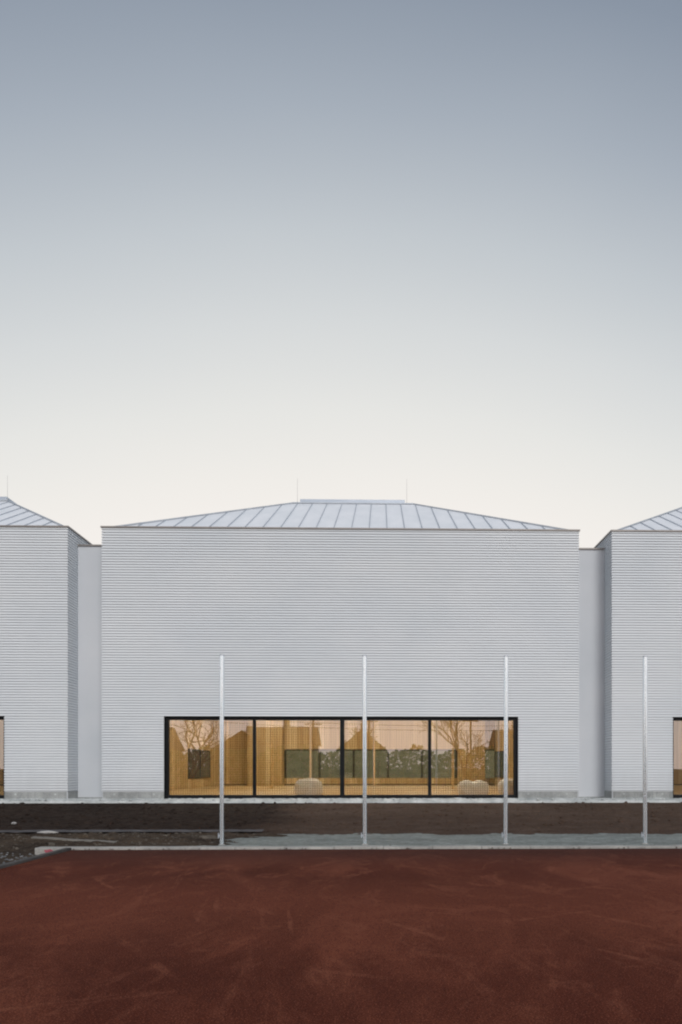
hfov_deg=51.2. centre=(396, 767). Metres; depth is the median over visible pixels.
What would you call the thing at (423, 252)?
sky
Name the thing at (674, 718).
window
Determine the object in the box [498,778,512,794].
bean bag
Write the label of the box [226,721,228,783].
climbing rope
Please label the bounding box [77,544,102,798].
connecting block
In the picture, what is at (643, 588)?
sports hall
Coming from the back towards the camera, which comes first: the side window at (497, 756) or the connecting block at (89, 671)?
the side window at (497, 756)
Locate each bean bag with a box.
[294,778,322,794]
[457,780,488,794]
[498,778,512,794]
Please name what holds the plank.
on the loose dirt
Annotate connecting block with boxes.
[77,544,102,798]
[578,548,604,798]
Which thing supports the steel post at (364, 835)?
on the concrete path
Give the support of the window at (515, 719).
in the sports hall at (297, 610)
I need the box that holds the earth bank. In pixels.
[0,803,681,834]
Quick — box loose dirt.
[0,831,287,852]
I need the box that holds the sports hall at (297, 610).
[100,478,579,798]
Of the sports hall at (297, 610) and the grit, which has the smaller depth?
the grit
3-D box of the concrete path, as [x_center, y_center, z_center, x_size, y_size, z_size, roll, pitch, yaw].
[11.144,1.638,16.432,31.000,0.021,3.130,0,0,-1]
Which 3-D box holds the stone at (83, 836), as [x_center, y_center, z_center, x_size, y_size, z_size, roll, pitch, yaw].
[-7.101,1.595,16.058,0.294,0.180,0.208,0,0,-1]
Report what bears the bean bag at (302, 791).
on the sports hall at (297, 610)
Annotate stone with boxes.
[78,834,89,837]
[199,835,219,838]
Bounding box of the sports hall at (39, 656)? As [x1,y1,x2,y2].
[0,475,90,798]
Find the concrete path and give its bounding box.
[203,833,681,846]
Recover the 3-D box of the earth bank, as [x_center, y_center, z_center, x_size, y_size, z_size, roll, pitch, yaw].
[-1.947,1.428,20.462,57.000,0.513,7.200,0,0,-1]
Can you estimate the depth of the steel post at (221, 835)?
14.93 m
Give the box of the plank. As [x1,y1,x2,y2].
[31,836,116,842]
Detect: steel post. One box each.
[218,654,224,844]
[361,655,367,844]
[502,655,507,844]
[641,656,647,843]
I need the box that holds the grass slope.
[287,751,493,777]
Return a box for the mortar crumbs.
[0,798,667,800]
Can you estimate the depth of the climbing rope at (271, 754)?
29.86 m
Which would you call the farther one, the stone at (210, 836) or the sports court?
the stone at (210, 836)
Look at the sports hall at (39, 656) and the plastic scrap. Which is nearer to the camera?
the plastic scrap
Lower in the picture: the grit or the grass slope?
the grit
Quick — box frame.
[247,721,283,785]
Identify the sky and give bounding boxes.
[0,0,681,547]
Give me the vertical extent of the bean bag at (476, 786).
0.535 m
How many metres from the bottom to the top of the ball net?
3.025 m
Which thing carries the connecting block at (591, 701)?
on the foundation strip
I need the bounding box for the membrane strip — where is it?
[0,829,263,832]
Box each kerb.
[0,848,70,868]
[35,845,681,854]
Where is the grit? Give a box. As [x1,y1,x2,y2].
[73,845,681,849]
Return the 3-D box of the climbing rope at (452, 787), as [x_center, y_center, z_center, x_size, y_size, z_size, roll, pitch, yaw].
[2.317,-1.940,29.058,0.111,5.620,0.111,0,0,21]
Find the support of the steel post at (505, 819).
on the concrete path
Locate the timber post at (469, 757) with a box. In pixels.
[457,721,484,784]
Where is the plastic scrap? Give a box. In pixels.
[37,831,57,833]
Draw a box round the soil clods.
[0,801,681,833]
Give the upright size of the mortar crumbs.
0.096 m
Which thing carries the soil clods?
on the earth bank
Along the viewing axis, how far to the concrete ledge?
24.10 m
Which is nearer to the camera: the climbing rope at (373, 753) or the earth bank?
the earth bank
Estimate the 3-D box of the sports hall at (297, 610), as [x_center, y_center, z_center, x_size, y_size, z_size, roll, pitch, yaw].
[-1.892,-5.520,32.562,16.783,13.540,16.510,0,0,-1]
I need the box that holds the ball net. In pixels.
[170,720,512,794]
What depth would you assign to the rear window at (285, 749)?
40.36 m
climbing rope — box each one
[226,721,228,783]
[271,721,271,787]
[310,721,310,777]
[373,721,374,784]
[451,721,453,788]
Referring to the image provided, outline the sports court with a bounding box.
[0,848,681,1023]
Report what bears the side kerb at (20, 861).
on the ground
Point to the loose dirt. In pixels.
(28, 845)
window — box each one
[0,716,3,798]
[164,716,517,798]
[188,749,209,778]
[284,749,493,777]
[495,750,503,777]
[673,717,681,797]
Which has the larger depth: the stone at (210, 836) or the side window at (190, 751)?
the side window at (190, 751)
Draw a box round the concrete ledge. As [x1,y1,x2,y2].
[0,798,681,802]
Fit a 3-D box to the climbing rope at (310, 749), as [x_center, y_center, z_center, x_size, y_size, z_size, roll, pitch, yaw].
[-4.121,-1.940,33.918,0.111,5.620,0.111,0,0,21]
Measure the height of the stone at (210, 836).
0.141 m
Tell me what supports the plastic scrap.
on the loose dirt
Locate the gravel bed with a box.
[0,852,34,863]
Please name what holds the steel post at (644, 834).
on the concrete path
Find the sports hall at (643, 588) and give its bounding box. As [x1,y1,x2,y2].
[594,507,681,797]
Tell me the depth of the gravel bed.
13.92 m
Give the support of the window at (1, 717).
in the sports hall at (39, 656)
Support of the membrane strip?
on the loose dirt
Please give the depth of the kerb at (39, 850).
14.39 m

